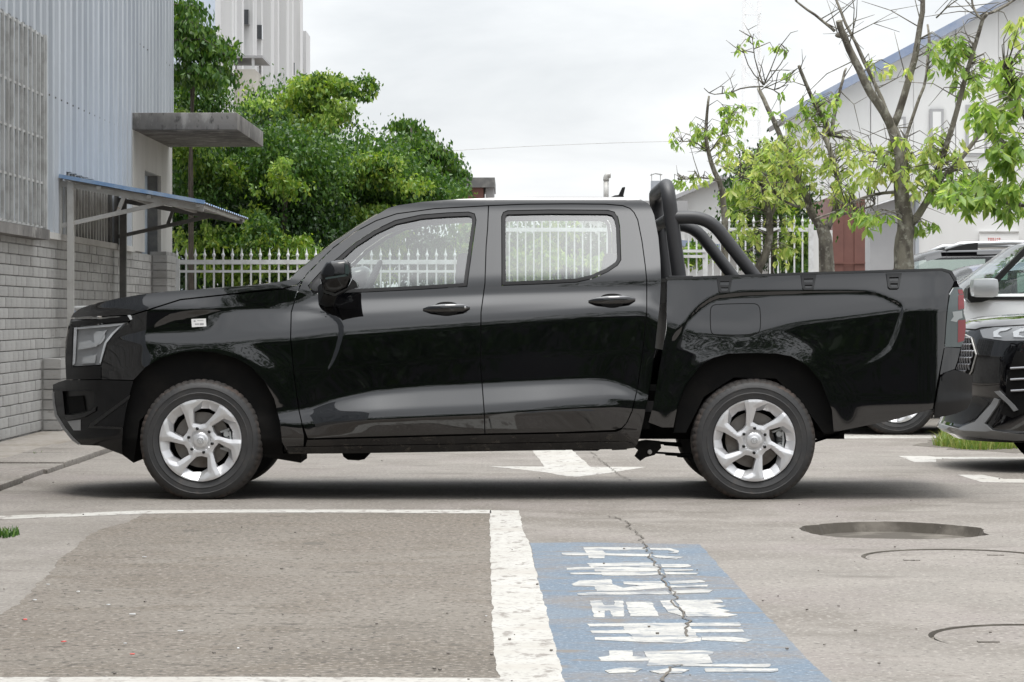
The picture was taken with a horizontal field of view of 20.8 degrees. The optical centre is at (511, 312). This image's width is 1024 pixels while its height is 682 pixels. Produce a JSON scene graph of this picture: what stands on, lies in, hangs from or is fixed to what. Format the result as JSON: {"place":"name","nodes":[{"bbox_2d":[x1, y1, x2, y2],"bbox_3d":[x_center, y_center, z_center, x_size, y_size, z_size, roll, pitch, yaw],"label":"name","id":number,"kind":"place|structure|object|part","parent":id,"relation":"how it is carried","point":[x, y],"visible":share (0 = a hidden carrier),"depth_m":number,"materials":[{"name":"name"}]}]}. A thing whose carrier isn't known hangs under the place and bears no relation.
{"place":"outdoors","nodes":[
{"label":"outdoors","id":0,"kind":"place"},
{"bbox_2d":[174,0,309,289],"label":"apartment block","id":1,"kind":"structure","parent":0,"point":[267,33],"depth_m":101.60,"materials":[{"name":"white concrete"}]},
{"bbox_2d":[244,10,249,25],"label":"window","id":2,"kind":"structure","parent":1,"relation":"in","point":[246,12],"depth_m":94.10,"materials":[{"name":"glass"}]},
{"bbox_2d":[257,25,262,39],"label":"window","id":3,"kind":"structure","parent":1,"relation":"in","point":[259,27],"depth_m":99.10,"materials":[{"name":"glass"}]},
{"bbox_2d":[0,415,1023,681],"bbox_3d":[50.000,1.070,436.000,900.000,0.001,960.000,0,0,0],"label":"ground","id":4,"kind":"structure","parent":0,"point":[894,613],"depth_m":14.90,"materials":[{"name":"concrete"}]},
{"bbox_2d":[0,451,41,537],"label":"weeds","id":5,"kind":"object","parent":4,"relation":"on","point":[6,533],"visible":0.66,"depth_m":13.36,"materials":[{"name":"green plant"}]},
{"bbox_2d":[0,430,70,458],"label":"pavement","id":6,"kind":"structure","parent":4,"relation":"on","point":[15,446],"depth_m":23.03,"materials":[{"name":"concrete"}]},
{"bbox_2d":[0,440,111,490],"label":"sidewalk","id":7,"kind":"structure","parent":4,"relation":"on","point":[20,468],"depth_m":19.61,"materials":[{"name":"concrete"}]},
{"bbox_2d":[0,0,262,440],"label":"factory building","id":8,"kind":"structure","parent":4,"relation":"on","point":[86,89],"depth_m":27.07,"materials":[{"name":"corrugated metal cladding"},{"name":"grey painted brick"},{"name":"concrete"}]},
{"bbox_2d":[142,175,146,253],"bbox_3d":[-4.415,-0.315,32.950,0.050,2.670,1.500,0,0,0],"label":"door","id":9,"kind":"structure","parent":8,"relation":"in","point":[145,252],"depth_m":33.44,"materials":[{"name":"grey metal"}]},
{"bbox_2d":[58,174,248,329],"bbox_3d":[-3.553,-0.112,28.193,1.393,2.364,4.414,0,0,0],"label":"steel awning","id":10,"kind":"object","parent":8,"relation":"attached to","point":[141,199],"visible":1,"depth_m":26.08,"materials":[{"name":"grey metal"}]},
{"bbox_2d":[174,0,244,289],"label":"papaya tree","id":11,"kind":"object","parent":4,"relation":"on","point":[199,43],"visible":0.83,"depth_m":35.76,"materials":[{"name":"green plant"}]},
{"bbox_2d":[172,63,298,289],"bbox_3d":[-3.991,-1.187,37.577,2.684,4.536,3.193,0,0,0],"label":"dense tree","id":12,"kind":"object","parent":4,"relation":"on","point":[214,169],"visible":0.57,"depth_m":36.45,"materials":[{"name":"green plant"}]},
{"bbox_2d":[0,509,490,519],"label":"parking line","id":13,"kind":"object","parent":4,"relation":"on","point":[4,517],"visible":1,"depth_m":14.96,"materials":[{"name":"white paint"}]},
{"bbox_2d":[0,513,497,677],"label":"bay surface","id":14,"kind":"object","parent":4,"relation":"on","point":[393,589],"visible":1,"depth_m":10.34,"materials":[{"name":"grey asphalt"}]},
{"bbox_2d":[303,541,324,544],"bbox_3d":[-0.920,1.070,12.955,0.107,0.004,0.224,0,0,0],"label":"pock mark","id":15,"kind":"object","parent":14,"relation":"on","point":[314,543],"visible":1,"depth_m":12.94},
{"bbox_2d":[354,625,375,627],"bbox_3d":[-0.510,1.070,9.517,0.069,0.004,0.095,0,0,-45],"label":"pock mark","id":16,"kind":"object","parent":14,"relation":"on","point":[361,626],"visible":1,"depth_m":9.51,"materials":[{"name":"grey asphalt"}]},
{"bbox_2d":[0,677,498,681],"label":"parking line","id":17,"kind":"object","parent":4,"relation":"on","point":[200,679],"visible":1,"depth_m":8.12,"materials":[{"name":"white paint"}]},
{"bbox_2d":[213,98,374,286],"bbox_3d":[-3.000,-0.888,37.058,2.543,3.930,3.452,0,0,0],"label":"dense tree","id":18,"kind":"object","parent":4,"relation":"on","point":[284,170],"visible":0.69,"depth_m":36.55,"materials":[{"name":"green plant"}]},
{"bbox_2d":[224,63,383,152],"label":"feathery tree","id":19,"kind":"object","parent":4,"relation":"on","point":[306,95],"visible":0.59,"depth_m":40.90,"materials":[{"name":"green plant"}]},
{"bbox_2d":[175,248,456,293],"bbox_3d":[-2.379,0.130,34.500,3.594,1.880,0.070,0,0,0],"label":"steel fence","id":20,"kind":"object","parent":4,"relation":"on","point":[178,271],"visible":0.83,"depth_m":34.49,"materials":[{"name":"white metal"}]},
{"bbox_2d":[308,112,477,287],"bbox_3d":[-1.825,-0.861,38.623,2.803,3.867,3.239,0,0,0],"label":"dense tree","id":21,"kind":"object","parent":4,"relation":"on","point":[393,178],"visible":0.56,"depth_m":38.10,"materials":[{"name":"green plant"}]},
{"bbox_2d":[382,113,472,285],"bbox_3d":[-1.233,-0.904,39.955,1.348,3.960,1.585,0,0,0],"label":"papaya tree","id":22,"kind":"object","parent":4,"relation":"on","point":[448,158],"visible":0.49,"depth_m":39.72,"materials":[{"name":"green plant"}]},
{"bbox_2d":[460,177,495,230],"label":"brick hut","id":23,"kind":"object","parent":4,"relation":"on","point":[482,186],"visible":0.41,"depth_m":75.93,"materials":[{"name":"brick"}]},
{"bbox_2d":[405,221,611,285],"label":"hedge bush","id":24,"kind":"object","parent":4,"relation":"on","point":[465,240],"visible":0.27,"depth_m":41.05,"materials":[{"name":"green plant"}]},
{"bbox_2d":[52,179,971,498],"bbox_3d":[-0.032,0.141,16.915,5.425,1.856,2.258,0,0,0],"label":"pickup truck","id":25,"kind":"object","parent":4,"relation":"on","point":[752,381],"visible":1,"depth_m":16.01,"materials":[{"name":"black paint"}]},
{"bbox_3d":[-0.703,0.046,17.707,1.126,1.339,0.409,0,0,0],"label":"front door","id":26,"kind":"part","parent":25,"relation":"part of","materials":[{"name":"black paint"}]},
{"bbox_3d":[-0.703,0.046,16.123,1.126,1.339,0.409,0,0,0],"label":"front door","id":27,"kind":"part","parent":25,"relation":"part of","materials":[{"name":"black paint"}]},
{"bbox_3d":[0.298,0.027,17.705,0.948,1.322,0.413,0,0,0],"label":"rear door","id":28,"kind":"part","parent":25,"relation":"part of","materials":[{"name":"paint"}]},
{"bbox_3d":[0.298,0.027,16.125,0.948,1.322,0.413,0,0,0],"label":"rear door","id":29,"kind":"part","parent":25,"relation":"part of","materials":[{"name":"black paint"}]},
{"bbox_3d":[1.281,0.036,16.020,0.283,0.177,0.044,0,0,0],"label":"fuel door","id":30,"kind":"part","parent":25,"relation":"part of","materials":[{"name":"black paint"}]},
{"bbox_2d":[3,458,1022,680],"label":"loose grit","id":31,"kind":"object","parent":4,"relation":"on","point":[787,648],"visible":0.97,"depth_m":9.30,"materials":[{"name":"concrete"}]},
{"bbox_2d":[489,510,563,681],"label":"parking line","id":32,"kind":"object","parent":4,"relation":"on","point":[524,653],"visible":1,"depth_m":9.98,"materials":[{"name":"white paint"}]},
{"bbox_2d":[491,450,642,476],"bbox_3d":[0.390,1.070,21.352,1.084,0.003,6.205,0,0,0],"label":"road arrow","id":33,"kind":"object","parent":4,"relation":"on","point":[569,463],"visible":0.59,"depth_m":19.44,"materials":[{"name":"white paint"}]},
{"bbox_2d":[568,201,687,271],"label":"boiler house","id":34,"kind":"structure","parent":4,"relation":"on","point":[682,205],"depth_m":74.00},
{"bbox_2d":[603,172,610,196],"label":"vent pipe","id":35,"kind":"object","parent":34,"relation":"on","point":[607,176],"visible":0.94,"depth_m":73.94,"materials":[{"name":"metal"}]},
{"bbox_2d":[650,173,661,188],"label":"square flue","id":36,"kind":"object","parent":34,"relation":"on","point":[654,183],"visible":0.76,"depth_m":74.00,"materials":[{"name":"metal"}]},
{"bbox_2d":[615,516,691,635],"bbox_3d":[0.595,1.065,11.929,0.096,0.001,5.434,0,0,-1],"label":"crack","id":37,"kind":"object","parent":4,"relation":"on","point":[683,615],"visible":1,"depth_m":10.97,"materials":[{"name":"black asphalt"}]},
{"bbox_2d":[506,215,813,280],"bbox_3d":[1.929,-0.164,39.593,4.696,2.468,0.085,0,0,0],"label":"fence","id":38,"kind":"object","parent":4,"relation":"on","point":[809,230],"depth_m":39.59,"materials":[{"name":"white metal"}]},
{"bbox_2d":[529,542,829,681],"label":"blue charging bay","id":39,"kind":"object","parent":4,"relation":"on","point":[735,633],"visible":1,"depth_m":9.70,"materials":[{"name":"paint"}]},
{"bbox_2d":[660,664,683,680],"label":"crack","id":40,"kind":"object","parent":39,"relation":"on","point":[663,676],"visible":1,"depth_m":8.27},
{"bbox_2d":[668,96,758,274],"bbox_3d":[2.502,-0.824,35.006,1.166,3.802,0.931,0,0,-16],"label":"slender tree","id":41,"kind":"object","parent":4,"relation":"on","point":[729,113],"visible":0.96,"depth_m":34.97,"materials":[{"name":"green plant"}]},
{"bbox_2d":[676,175,763,245],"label":"white workshop","id":42,"kind":"structure","parent":4,"relation":"on","point":[701,199],"depth_m":76.00,"materials":[{"name":"white paint"}]},
{"bbox_2d":[682,240,784,275],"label":"white hut","id":43,"kind":"object","parent":4,"relation":"on","point":[716,268],"visible":0.04,"depth_m":48.00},
{"bbox_2d":[741,0,761,161],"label":"lattice mast","id":44,"kind":"object","parent":4,"relation":"on","point":[744,84],"visible":0.43,"depth_m":205.38,"materials":[{"name":"silver metal"}]},
{"bbox_2d":[708,136,805,273],"bbox_3d":[2.875,-0.515,33.008,1.198,3.167,1.160,0,0,0],"label":"slender tree","id":45,"kind":"object","parent":4,"relation":"on","point":[758,161],"visible":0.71,"depth_m":32.96,"materials":[{"name":"green plant"}]},
{"bbox_2d":[683,129,839,273],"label":"shrub","id":46,"kind":"object","parent":4,"relation":"on","point":[796,212],"visible":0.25,"depth_m":42.04,"materials":[{"name":"green plant"}]},
{"bbox_2d":[704,24,879,271],"bbox_3d":[3.008,-1.046,30.026,1.924,4.230,1.260,0,0,0],"label":"pruned tree","id":47,"kind":"object","parent":4,"relation":"on","point":[784,154],"visible":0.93,"depth_m":29.95,"materials":[{"name":"green plant"}]},
{"bbox_2d":[814,230,831,271],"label":"gate pillar","id":48,"kind":"structure","parent":4,"relation":"on","point":[816,256],"depth_m":39.60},
{"bbox_2d":[813,198,864,270],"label":"brown shed","id":49,"kind":"structure","parent":4,"relation":"on","point":[849,249],"depth_m":46.00,"materials":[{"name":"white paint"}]},
{"bbox_2d":[844,434,938,438],"bbox_3d":[4.105,1.070,24.015,2.659,0.003,0.775,0,0,8],"label":"parking line","id":50,"kind":"object","parent":4,"relation":"on","point":[882,436],"visible":0.5,"depth_m":24.16,"materials":[{"name":"white paint"}]},
{"bbox_2d":[799,521,988,538],"bbox_3d":[1.880,1.095,13.768,0.914,0.050,1.127,0,0,0],"label":"manhole cover","id":51,"kind":"object","parent":4,"relation":"on","point":[897,530],"visible":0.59,"depth_m":14.17,"materials":[{"name":"grey metal"}]},
{"bbox_2d":[795,0,1023,269],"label":"pruned tree","id":52,"kind":"object","parent":4,"relation":"on","point":[897,168],"visible":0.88,"depth_m":26.93,"materials":[{"name":"green plant"}]},
{"bbox_2d":[861,549,1023,558],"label":"manhole rim","id":53,"kind":"object","parent":4,"relation":"on","point":[864,555],"visible":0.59,"depth_m":12.60,"materials":[{"name":"grey metal"}]},
{"bbox_2d":[866,550,1023,565],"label":"manhole cover","id":54,"kind":"object","parent":53,"relation":"on","point":[948,558],"visible":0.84,"depth_m":12.21,"materials":[{"name":"concrete"}]},
{"bbox_2d":[861,243,1023,434],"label":"white suv","id":55,"kind":"object","parent":4,"relation":"on","point":[982,297],"visible":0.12,"depth_m":24.52,"materials":[{"name":"white paint"}]},
{"bbox_2d":[865,186,1023,292],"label":"grey annexe","id":56,"kind":"structure","parent":4,"relation":"on","point":[879,252],"depth_m":52.00,"materials":[{"name":"grey paint"}]},
{"bbox_2d":[979,231,1018,240],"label":"wall sign","id":57,"kind":"object","parent":56,"relation":"attached to","point":[996,235],"visible":0.66,"depth_m":51.92,"materials":[{"name":"white"}]},
{"bbox_2d":[893,240,1023,293],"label":"suv","id":58,"kind":"object","parent":4,"relation":"on","point":[965,250],"visible":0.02,"depth_m":32.27,"materials":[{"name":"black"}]},
{"bbox_2d":[900,456,1023,461],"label":"parking line","id":59,"kind":"object","parent":4,"relation":"on","point":[922,458],"visible":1,"depth_m":20.51,"materials":[{"name":"white paint"}]},
{"bbox_2d":[914,438,1021,452],"bbox_3d":[3.761,1.070,22.592,1.002,0.004,2.496,0,0,14],"label":"soil patch","id":60,"kind":"object","parent":4,"relation":"on","point":[1006,450],"visible":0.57,"depth_m":21.85,"materials":[{"name":"brown soil"}]},
{"bbox_2d":[931,429,1016,449],"bbox_3d":[3.775,0.970,22.785,0.866,0.201,2.078,0,0,0],"label":"grass clump","id":61,"kind":"object","parent":60,"relation":"on","point":[944,439],"visible":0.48,"depth_m":22.01,"materials":[{"name":"green plant"}]},
{"bbox_2d":[928,624,1023,638],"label":"manhole rim","id":62,"kind":"object","parent":4,"relation":"on","point":[931,634],"visible":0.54,"depth_m":9.55,"materials":[{"name":"grey metal"}]},
{"bbox_2d":[934,626,1023,650],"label":"manhole cover","id":63,"kind":"object","parent":62,"relation":"on","point":[1010,638],"visible":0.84,"depth_m":9.24,"materials":[{"name":"concrete"}]},
{"bbox_2d":[932,15,1023,231],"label":"leafy tree","id":64,"kind":"object","parent":4,"relation":"on","point":[990,195],"visible":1,"depth_m":23.91,"materials":[{"name":"green plant"}]},
{"bbox_2d":[937,313,1023,453],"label":"black suv","id":65,"kind":"object","parent":4,"relation":"on","point":[991,361],"visible":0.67,"depth_m":18.73,"materials":[{"name":"black paint"}]},
{"bbox_2d":[951,261,1023,293],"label":"navy car","id":66,"kind":"object","parent":4,"relation":"on","point":[1008,286],"depth_m":28.72,"materials":[{"name":"blue paint"}]},
{"bbox_2d":[960,475,1023,482],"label":"parking line","id":67,"kind":"object","parent":4,"relation":"on","point":[982,478],"visible":1,"depth_m":17.92,"materials":[{"name":"white paint"}]},
{"bbox_2d":[453,141,673,150],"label":"overhead cable","id":68,"kind":"object","parent":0,"point":[565,144],"visible":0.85,"depth_m":70.71,"materials":[{"name":"metal"}]},
{"bbox_2d":[303,0,992,287],"label":"sky","id":69,"kind":"structure","parent":0,"point":[494,74],"materials":[{"name":"white"}]},
{"bbox_2d":[767,0,1023,268],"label":"warehouse","id":70,"kind":"structure","parent":0,"point":[938,111],"depth_m":60.00,"materials":[{"name":"white paint"}]},
{"bbox_2d":[898,117,905,137],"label":"window","id":71,"kind":"structure","parent":70,"relation":"in","point":[903,119],"depth_m":59.95,"materials":[{"name":"white glass"}]},
{"bbox_2d":[930,109,943,154],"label":"window","id":72,"kind":"structure","parent":70,"relation":"in","point":[936,115],"depth_m":59.93,"materials":[{"name":"white glass"}]},
{"bbox_2d":[966,105,986,155],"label":"window","id":73,"kind":"structure","parent":70,"relation":"in","point":[976,152],"depth_m":59.93,"materials":[{"name":"white glass"}]}
]}

